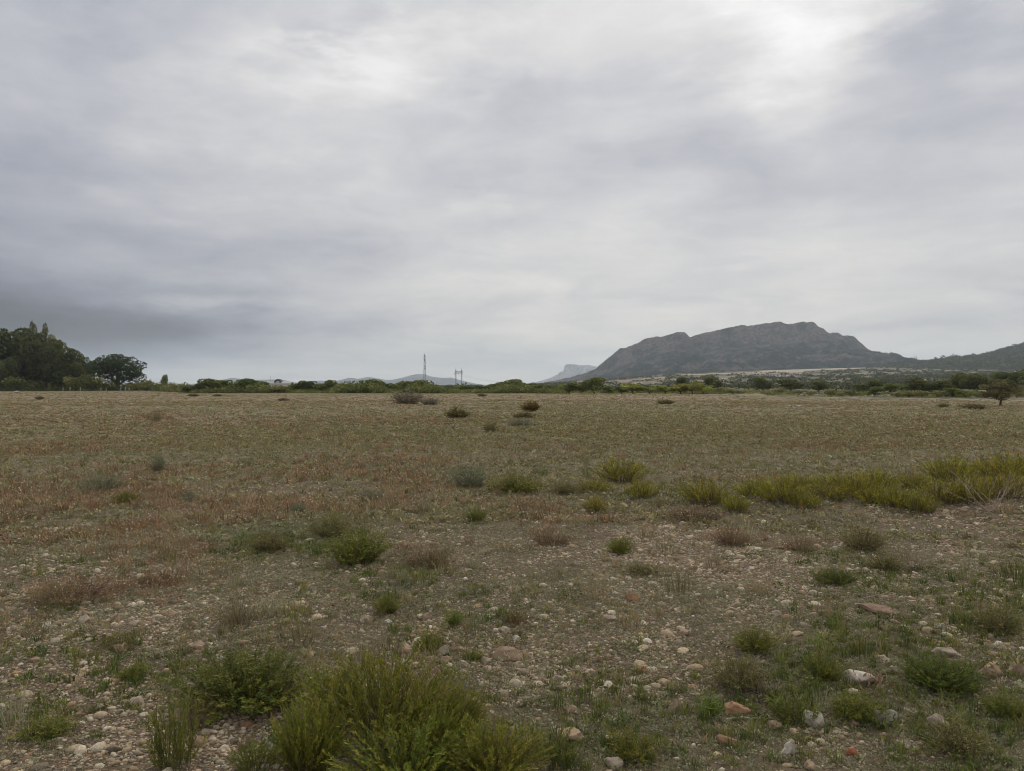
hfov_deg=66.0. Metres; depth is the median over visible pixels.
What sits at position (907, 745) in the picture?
rock
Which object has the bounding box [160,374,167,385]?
poplar
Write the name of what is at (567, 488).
bush
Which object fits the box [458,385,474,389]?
tree
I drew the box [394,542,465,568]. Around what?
bush
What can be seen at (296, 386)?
tree
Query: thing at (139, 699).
rock
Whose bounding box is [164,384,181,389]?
shrub
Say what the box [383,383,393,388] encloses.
tree
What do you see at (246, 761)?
weed
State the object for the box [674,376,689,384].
tree
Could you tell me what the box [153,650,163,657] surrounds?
rock
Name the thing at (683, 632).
rock
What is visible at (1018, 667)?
rock
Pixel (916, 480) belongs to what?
bush
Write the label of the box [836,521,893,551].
bush
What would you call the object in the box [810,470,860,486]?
bush
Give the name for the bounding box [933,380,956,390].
tree
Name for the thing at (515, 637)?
rock
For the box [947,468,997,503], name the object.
bush
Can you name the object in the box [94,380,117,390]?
shrub
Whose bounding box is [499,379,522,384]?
tree
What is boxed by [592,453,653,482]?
bush
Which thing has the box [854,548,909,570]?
bush
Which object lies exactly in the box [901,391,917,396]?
shrub
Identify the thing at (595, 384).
tree
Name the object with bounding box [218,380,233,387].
tree
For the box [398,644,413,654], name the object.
rock
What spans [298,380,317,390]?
tree
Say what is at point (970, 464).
bush
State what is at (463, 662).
rock
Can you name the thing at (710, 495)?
bush
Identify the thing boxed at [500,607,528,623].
bush
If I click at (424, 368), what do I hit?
lattice mast
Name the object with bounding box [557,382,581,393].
tree
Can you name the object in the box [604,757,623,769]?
rock
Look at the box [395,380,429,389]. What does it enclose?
tree
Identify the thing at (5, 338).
grove tree
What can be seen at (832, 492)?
bush
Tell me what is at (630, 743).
bush
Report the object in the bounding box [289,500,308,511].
bush
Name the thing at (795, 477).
bush
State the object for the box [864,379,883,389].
tree
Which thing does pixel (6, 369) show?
grove tree
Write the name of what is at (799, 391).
shrub
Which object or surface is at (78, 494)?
flowering herbs
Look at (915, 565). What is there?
dead shrub
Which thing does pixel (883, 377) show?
valley scrub
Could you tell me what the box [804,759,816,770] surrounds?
rock
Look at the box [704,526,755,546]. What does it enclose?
bush
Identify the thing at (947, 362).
hillside woodland
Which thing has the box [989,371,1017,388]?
tree
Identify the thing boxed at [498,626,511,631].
rock
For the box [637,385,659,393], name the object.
almond tree
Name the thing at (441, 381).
hills
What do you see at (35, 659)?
rock
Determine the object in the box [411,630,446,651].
bush
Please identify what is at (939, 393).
shrub
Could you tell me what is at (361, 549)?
bush
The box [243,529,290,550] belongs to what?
bush
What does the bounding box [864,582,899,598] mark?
stick
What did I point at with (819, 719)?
rock
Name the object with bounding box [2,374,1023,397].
undergrowth
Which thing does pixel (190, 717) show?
bush
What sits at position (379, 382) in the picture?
tree
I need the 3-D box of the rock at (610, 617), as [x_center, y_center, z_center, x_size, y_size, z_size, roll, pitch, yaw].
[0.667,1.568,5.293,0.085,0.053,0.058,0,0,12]
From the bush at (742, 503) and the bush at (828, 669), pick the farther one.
the bush at (742, 503)
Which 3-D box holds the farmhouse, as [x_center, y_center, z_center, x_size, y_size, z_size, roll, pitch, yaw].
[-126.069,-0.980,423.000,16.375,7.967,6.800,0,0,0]
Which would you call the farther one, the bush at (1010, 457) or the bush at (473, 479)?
the bush at (1010, 457)
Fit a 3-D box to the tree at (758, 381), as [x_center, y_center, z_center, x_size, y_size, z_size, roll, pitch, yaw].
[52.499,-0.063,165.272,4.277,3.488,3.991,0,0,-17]
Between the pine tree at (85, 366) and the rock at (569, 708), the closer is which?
the rock at (569, 708)
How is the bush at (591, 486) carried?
on the ground at (714, 765)
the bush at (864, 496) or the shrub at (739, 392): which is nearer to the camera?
the bush at (864, 496)
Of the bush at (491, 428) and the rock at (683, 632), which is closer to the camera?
the rock at (683, 632)
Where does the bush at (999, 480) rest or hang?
on the ground at (714, 765)
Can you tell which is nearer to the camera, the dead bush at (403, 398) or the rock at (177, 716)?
the rock at (177, 716)
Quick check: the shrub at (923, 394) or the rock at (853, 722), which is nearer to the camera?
the rock at (853, 722)
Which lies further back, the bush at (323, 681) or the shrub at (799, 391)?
the shrub at (799, 391)
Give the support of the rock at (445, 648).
on the ground at (714, 765)
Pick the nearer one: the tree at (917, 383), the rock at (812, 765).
the rock at (812, 765)
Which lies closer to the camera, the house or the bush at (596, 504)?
the bush at (596, 504)
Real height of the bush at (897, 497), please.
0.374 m
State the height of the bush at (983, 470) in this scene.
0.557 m
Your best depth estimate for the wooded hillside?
1666.64 m
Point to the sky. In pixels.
(496, 191)
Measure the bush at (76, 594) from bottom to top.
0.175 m
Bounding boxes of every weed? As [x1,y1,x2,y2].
[139,688,207,770]
[226,732,280,770]
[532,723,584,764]
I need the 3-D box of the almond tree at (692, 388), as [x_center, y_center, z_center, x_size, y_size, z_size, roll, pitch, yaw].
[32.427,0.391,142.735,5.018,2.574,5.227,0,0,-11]
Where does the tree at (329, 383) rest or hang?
on the ground at (714, 765)
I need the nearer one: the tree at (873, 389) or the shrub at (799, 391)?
the tree at (873, 389)
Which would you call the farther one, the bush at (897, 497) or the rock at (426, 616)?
the bush at (897, 497)
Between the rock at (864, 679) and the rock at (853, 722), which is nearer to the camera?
the rock at (853, 722)
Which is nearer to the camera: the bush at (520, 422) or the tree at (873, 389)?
the bush at (520, 422)
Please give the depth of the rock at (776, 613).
5.31 m
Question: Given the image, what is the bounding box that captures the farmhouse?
[261,379,293,386]
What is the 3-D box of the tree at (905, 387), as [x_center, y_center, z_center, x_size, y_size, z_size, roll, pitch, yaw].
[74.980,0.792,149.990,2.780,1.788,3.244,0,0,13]
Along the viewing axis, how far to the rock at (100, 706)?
3.90 m
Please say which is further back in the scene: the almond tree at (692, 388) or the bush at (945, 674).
the almond tree at (692, 388)
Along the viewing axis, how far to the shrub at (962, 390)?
103.64 m
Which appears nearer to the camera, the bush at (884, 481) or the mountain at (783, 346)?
the bush at (884, 481)
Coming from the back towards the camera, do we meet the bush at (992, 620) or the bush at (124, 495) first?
the bush at (124, 495)
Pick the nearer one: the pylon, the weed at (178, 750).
the weed at (178, 750)
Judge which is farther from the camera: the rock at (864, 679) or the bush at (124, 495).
the bush at (124, 495)
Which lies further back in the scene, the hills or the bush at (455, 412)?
the hills
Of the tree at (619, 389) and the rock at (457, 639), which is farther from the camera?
the tree at (619, 389)
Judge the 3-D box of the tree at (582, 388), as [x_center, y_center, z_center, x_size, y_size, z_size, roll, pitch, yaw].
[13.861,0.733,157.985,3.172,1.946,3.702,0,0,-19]
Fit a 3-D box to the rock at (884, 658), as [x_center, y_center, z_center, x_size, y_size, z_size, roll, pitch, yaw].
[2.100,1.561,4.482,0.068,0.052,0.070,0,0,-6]
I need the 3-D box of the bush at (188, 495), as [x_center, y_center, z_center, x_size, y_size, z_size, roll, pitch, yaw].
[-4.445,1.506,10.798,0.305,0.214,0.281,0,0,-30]
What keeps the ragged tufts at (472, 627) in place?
on the ground at (714, 765)
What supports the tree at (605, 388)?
on the ground at (714, 765)
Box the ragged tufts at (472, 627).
[0,417,1023,736]
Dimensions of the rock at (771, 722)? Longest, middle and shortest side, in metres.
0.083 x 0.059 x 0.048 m
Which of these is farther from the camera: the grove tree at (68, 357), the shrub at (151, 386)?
the grove tree at (68, 357)
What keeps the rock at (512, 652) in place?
on the ground at (714, 765)
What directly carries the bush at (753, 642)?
on the ground at (714, 765)
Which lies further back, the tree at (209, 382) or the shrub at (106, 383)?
the shrub at (106, 383)
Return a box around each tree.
[0,327,17,372]
[0,327,33,380]
[0,358,18,390]
[3,332,53,384]
[19,339,66,387]
[37,346,84,380]
[51,362,88,390]
[80,357,95,385]
[88,354,146,390]
[179,385,191,390]
[190,382,208,390]
[197,378,221,388]
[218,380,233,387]
[233,378,265,388]
[288,383,302,389]
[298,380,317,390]
[312,384,329,390]
[322,380,336,389]
[357,379,385,384]
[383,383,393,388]
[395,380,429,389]
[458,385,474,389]
[471,384,489,388]
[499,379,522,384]
[542,385,556,389]
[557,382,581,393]
[575,385,586,393]
[582,377,604,392]
[601,386,613,393]
[610,386,629,393]
[620,383,643,393]
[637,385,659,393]
[654,385,676,393]
[670,384,686,393]
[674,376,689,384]
[677,381,705,393]
[698,383,714,393]
[702,376,722,387]
[752,377,772,390]
[776,378,804,391]
[810,380,827,392]
[851,384,871,391]
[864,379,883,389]
[865,386,884,396]
[879,383,900,391]
[897,385,911,391]
[904,377,928,391]
[921,383,939,391]
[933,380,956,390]
[941,388,961,396]
[948,372,966,388]
[958,373,989,390]
[977,379,1023,405]
[983,379,1003,390]
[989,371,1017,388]
[1003,369,1023,389]
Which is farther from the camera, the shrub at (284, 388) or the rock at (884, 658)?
the shrub at (284, 388)
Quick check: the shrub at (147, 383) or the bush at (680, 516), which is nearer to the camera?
the bush at (680, 516)
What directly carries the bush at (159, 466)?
on the ground at (714, 765)
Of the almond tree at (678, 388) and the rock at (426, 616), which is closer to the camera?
the rock at (426, 616)
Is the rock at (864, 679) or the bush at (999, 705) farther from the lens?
the rock at (864, 679)
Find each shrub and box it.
[1,376,37,390]
[62,375,84,390]
[76,374,103,390]
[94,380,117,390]
[124,383,146,390]
[140,380,152,390]
[148,383,164,389]
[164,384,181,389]
[260,386,279,392]
[275,385,289,391]
[713,387,729,392]
[718,673,808,704]
[733,390,745,393]
[772,387,785,392]
[788,390,808,394]
[823,388,838,395]
[843,390,860,396]
[890,392,902,396]
[891,536,948,573]
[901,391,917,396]
[913,390,928,396]
[928,390,946,396]
[941,464,1023,512]
[955,389,974,396]
[1015,392,1023,397]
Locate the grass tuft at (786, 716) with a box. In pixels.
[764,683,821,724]
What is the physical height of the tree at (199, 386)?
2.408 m
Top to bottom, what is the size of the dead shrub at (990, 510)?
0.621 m
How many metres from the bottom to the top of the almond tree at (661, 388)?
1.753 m
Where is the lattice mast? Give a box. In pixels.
[423,355,425,379]
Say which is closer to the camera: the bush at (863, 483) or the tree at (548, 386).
the bush at (863, 483)
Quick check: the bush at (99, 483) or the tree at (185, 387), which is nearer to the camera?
the bush at (99, 483)
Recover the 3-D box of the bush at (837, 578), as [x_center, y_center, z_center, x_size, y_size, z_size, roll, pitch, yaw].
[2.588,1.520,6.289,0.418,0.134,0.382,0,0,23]
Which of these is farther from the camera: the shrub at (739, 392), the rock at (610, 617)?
the shrub at (739, 392)
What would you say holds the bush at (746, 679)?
on the ground at (714, 765)
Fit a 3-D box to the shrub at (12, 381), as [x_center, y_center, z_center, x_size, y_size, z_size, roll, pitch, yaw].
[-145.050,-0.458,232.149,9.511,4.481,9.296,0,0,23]
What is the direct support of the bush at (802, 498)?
on the ground at (714, 765)
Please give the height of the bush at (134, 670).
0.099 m
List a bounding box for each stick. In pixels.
[725,714,759,720]
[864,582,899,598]
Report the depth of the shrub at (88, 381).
235.05 m
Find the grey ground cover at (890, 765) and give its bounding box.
[0,405,1023,770]
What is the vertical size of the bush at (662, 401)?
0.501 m
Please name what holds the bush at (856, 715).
on the ground at (714, 765)
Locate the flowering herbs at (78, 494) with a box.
[0,397,1023,637]
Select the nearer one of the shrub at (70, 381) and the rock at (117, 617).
the rock at (117, 617)
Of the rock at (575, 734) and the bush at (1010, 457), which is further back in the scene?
the bush at (1010, 457)
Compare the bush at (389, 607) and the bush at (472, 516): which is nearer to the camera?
the bush at (389, 607)
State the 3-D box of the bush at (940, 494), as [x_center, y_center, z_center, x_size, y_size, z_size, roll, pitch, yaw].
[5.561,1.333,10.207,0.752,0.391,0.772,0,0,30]
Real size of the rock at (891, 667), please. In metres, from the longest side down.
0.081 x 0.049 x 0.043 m
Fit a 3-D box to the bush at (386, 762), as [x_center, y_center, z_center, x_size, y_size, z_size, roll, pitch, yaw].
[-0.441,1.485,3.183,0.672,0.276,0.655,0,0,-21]
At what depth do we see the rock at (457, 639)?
4.86 m
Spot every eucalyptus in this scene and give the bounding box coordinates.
[29,321,41,335]
[42,323,55,341]
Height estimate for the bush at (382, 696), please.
0.417 m
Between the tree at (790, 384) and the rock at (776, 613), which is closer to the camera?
the rock at (776, 613)
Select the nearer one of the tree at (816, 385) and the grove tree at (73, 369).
the tree at (816, 385)
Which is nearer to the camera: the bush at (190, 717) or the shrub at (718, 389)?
the bush at (190, 717)
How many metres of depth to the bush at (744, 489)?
10.62 m
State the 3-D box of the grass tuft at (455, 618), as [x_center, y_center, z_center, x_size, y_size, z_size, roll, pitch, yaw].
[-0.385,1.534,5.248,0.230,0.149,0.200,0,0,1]
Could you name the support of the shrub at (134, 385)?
on the ground at (714, 765)
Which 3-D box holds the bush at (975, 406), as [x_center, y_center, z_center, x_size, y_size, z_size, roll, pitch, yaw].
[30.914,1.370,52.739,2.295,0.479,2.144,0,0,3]
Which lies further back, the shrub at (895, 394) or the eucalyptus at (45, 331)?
the eucalyptus at (45, 331)
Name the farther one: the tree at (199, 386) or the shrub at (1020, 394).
the tree at (199, 386)
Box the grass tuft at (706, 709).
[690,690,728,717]
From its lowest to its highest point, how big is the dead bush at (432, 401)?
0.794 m
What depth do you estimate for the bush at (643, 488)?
10.74 m
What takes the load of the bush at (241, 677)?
on the ground at (714, 765)
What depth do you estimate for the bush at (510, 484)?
11.44 m
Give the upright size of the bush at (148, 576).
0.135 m
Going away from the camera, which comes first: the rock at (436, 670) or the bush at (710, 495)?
the rock at (436, 670)
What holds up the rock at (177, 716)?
on the ground at (714, 765)
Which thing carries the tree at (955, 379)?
on the ground at (714, 765)
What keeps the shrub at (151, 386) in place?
on the ground at (714, 765)
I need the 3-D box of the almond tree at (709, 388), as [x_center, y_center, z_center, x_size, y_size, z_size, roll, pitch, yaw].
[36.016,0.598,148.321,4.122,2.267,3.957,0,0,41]
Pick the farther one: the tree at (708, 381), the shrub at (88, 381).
the shrub at (88, 381)
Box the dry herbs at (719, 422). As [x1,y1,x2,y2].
[0,390,1023,549]
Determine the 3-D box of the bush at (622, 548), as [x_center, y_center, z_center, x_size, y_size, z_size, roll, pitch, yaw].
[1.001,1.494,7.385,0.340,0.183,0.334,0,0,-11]
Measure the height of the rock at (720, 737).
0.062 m
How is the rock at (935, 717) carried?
on the ground at (714, 765)
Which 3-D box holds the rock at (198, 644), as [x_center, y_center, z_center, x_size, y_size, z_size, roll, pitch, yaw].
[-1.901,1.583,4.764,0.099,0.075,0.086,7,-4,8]
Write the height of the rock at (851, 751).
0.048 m
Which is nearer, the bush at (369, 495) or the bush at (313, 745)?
the bush at (313, 745)
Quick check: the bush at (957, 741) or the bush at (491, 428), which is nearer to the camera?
the bush at (957, 741)
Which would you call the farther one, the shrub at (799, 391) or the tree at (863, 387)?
the tree at (863, 387)
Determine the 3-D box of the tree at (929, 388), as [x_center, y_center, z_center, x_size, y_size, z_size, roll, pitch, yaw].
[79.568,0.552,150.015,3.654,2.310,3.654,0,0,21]
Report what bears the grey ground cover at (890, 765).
on the ground at (714, 765)
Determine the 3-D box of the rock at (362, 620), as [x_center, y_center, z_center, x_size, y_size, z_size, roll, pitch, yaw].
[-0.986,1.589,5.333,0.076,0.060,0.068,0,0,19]
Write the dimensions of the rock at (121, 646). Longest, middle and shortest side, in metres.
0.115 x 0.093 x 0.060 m
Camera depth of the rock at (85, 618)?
5.30 m
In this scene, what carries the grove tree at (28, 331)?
on the ground at (714, 765)
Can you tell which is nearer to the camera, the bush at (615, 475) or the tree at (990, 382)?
the bush at (615, 475)
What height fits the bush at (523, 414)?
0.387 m
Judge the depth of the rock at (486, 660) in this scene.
4.52 m
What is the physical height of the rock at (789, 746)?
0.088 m
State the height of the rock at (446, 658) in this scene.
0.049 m
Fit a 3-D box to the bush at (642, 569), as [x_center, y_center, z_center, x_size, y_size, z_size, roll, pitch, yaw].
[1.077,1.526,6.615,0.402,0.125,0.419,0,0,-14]
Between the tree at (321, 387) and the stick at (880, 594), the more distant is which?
the tree at (321, 387)
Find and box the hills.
[110,374,527,385]
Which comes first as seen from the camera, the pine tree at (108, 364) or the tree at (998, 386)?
the tree at (998, 386)
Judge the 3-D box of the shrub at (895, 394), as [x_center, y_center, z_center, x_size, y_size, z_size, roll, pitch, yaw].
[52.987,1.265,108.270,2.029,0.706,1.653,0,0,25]
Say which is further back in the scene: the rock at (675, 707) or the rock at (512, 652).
the rock at (512, 652)
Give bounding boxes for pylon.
[454,367,462,384]
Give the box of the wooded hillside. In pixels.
[869,345,1023,369]
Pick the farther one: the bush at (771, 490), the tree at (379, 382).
the tree at (379, 382)
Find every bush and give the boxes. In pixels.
[5,712,85,742]
[22,575,133,605]
[69,471,131,490]
[98,629,146,649]
[110,489,140,503]
[112,662,150,681]
[128,566,188,586]
[145,641,328,725]
[147,451,166,471]
[148,407,164,420]
[168,691,220,730]
[178,488,198,501]
[204,587,265,627]
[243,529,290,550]
[249,687,358,770]
[283,639,477,755]
[288,663,376,719]
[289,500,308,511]
[308,510,354,537]
[319,522,398,565]
[321,713,486,770]
[355,487,386,500]
[371,592,404,614]
[385,387,425,403]
[386,696,482,767]
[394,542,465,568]
[396,675,498,736]
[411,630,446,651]
[418,396,439,404]
[425,713,557,770]
[444,405,470,418]
[447,461,495,487]
[458,648,487,661]
[462,506,487,521]
[481,421,499,430]
[485,469,547,493]
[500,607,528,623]
[507,417,536,425]
[512,411,535,417]
[519,400,540,410]
[527,525,577,545]
[546,479,580,494]
[573,474,614,492]
[581,493,609,511]
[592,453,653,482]
[599,724,664,762]
[602,536,636,553]
[620,559,664,575]
[624,474,661,498]
[657,399,676,403]
[657,503,732,521]
[674,477,738,505]
[703,648,773,692]
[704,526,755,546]
[721,491,753,512]
[727,475,774,497]
[728,622,782,653]
[751,472,808,504]
[777,471,825,489]
[781,537,819,551]
[784,491,825,508]
[799,479,855,501]
[800,649,848,682]
[809,567,863,585]
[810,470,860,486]
[822,687,894,724]
[828,465,882,498]
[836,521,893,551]
[851,479,895,503]
[853,466,906,489]
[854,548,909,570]
[868,480,924,509]
[887,650,989,692]
[889,471,934,489]
[903,491,944,512]
[910,474,974,504]
[911,713,1001,760]
[913,452,980,482]
[935,403,949,406]
[941,459,1011,475]
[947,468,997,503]
[953,598,1023,634]
[957,403,991,408]
[967,448,1023,478]
[970,462,1023,499]
[977,688,1023,718]
[1000,451,1023,473]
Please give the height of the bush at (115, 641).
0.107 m
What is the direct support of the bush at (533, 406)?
on the ground at (714, 765)
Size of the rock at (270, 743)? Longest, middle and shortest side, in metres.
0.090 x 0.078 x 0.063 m
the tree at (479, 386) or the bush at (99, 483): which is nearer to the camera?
the bush at (99, 483)
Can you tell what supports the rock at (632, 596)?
on the ground at (714, 765)
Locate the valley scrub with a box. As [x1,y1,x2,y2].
[530,366,1023,391]
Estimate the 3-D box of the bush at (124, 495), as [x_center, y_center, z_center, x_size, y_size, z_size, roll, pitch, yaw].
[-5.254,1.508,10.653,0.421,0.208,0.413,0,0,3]
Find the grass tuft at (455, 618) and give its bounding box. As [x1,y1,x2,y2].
[438,605,467,625]
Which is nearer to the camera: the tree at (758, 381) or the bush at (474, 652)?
the bush at (474, 652)
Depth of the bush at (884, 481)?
11.40 m
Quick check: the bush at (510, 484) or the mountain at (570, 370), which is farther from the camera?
the mountain at (570, 370)
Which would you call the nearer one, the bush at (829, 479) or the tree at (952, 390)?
the bush at (829, 479)
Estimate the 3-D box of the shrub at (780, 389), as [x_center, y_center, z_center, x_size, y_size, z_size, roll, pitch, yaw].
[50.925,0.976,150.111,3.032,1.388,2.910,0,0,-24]
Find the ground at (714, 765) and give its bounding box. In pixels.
[0,367,1023,770]
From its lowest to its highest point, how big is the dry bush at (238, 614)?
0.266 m
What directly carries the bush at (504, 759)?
on the ground at (714, 765)
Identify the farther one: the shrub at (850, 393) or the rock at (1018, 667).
the shrub at (850, 393)
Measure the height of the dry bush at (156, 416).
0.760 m
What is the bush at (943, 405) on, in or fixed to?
on the ground at (714, 765)
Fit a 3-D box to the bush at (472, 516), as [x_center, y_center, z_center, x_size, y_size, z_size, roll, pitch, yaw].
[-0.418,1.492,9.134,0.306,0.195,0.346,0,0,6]
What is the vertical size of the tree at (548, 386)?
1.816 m
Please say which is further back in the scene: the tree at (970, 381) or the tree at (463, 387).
the tree at (463, 387)
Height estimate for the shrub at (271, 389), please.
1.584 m
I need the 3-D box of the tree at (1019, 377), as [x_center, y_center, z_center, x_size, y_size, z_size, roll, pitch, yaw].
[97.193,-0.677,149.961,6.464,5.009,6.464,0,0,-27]
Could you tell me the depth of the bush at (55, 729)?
3.60 m
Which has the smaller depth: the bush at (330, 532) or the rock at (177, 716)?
the rock at (177, 716)
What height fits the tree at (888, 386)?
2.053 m
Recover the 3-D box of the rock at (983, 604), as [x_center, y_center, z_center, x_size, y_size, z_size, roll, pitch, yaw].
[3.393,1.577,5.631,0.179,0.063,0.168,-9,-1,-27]
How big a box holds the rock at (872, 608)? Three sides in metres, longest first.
0.298 x 0.219 x 0.037 m
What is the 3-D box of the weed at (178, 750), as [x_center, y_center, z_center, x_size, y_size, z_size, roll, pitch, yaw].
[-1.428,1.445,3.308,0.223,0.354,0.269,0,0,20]
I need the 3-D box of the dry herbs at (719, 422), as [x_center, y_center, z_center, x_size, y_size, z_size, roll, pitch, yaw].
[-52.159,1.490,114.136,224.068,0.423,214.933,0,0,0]
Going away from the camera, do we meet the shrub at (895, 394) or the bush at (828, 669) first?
the bush at (828, 669)
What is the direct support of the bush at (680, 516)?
on the ground at (714, 765)
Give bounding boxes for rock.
[29,657,38,661]
[78,614,90,623]
[94,703,104,709]
[112,642,128,652]
[113,613,121,621]
[128,620,141,626]
[128,695,143,705]
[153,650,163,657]
[171,708,188,718]
[189,640,204,649]
[265,737,276,748]
[360,615,372,622]
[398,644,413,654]
[420,612,432,620]
[433,667,440,674]
[437,645,448,655]
[440,656,451,663]
[453,636,461,643]
[458,660,469,666]
[481,656,491,663]
[492,646,521,661]
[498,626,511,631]
[512,635,519,640]
[558,727,583,743]
[563,705,577,713]
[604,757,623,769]
[605,615,616,620]
[625,593,639,601]
[668,700,677,711]
[678,629,689,636]
[717,734,737,745]
[724,701,750,715]
[766,720,783,729]
[772,610,781,616]
[782,739,796,754]
[802,709,824,727]
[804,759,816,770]
[841,669,876,684]
[846,719,859,726]
[846,748,857,755]
[856,603,899,614]
[872,710,897,725]
[874,654,889,662]
[887,665,902,673]
[899,740,910,748]
[926,713,949,726]
[931,647,961,656]
[974,601,998,610]
[978,661,1001,676]
[1007,661,1023,675]
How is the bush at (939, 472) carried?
on the ground at (714, 765)
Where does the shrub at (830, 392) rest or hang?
on the ground at (714, 765)
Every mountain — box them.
[526,364,596,383]
[550,322,919,382]
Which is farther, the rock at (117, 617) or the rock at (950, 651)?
the rock at (117, 617)
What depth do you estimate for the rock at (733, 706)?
3.81 m
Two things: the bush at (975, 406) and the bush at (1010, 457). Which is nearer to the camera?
the bush at (1010, 457)
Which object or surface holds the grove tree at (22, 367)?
on the ground at (714, 765)
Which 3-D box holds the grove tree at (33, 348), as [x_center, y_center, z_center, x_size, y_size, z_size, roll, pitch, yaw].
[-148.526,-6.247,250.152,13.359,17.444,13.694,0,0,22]
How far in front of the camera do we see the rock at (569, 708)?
3.83 m
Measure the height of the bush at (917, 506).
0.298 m
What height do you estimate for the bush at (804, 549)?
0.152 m
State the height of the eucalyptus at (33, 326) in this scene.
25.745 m
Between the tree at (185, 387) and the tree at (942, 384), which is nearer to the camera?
the tree at (942, 384)
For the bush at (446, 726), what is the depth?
3.35 m
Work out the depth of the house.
957.47 m
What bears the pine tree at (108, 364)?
on the ground at (714, 765)
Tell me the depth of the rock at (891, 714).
3.66 m
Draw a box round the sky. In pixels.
[0,0,1023,384]
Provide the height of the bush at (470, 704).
0.247 m
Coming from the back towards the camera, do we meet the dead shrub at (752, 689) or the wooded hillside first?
the wooded hillside
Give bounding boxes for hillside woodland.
[866,342,1023,369]
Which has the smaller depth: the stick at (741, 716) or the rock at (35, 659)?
the stick at (741, 716)
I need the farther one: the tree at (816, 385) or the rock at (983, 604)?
the tree at (816, 385)
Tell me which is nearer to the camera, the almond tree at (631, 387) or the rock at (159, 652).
the rock at (159, 652)
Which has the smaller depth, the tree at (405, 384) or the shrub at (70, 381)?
the tree at (405, 384)
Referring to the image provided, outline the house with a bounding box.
[767,373,780,376]
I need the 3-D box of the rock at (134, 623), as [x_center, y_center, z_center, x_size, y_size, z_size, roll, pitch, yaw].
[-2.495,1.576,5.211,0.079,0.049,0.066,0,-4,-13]

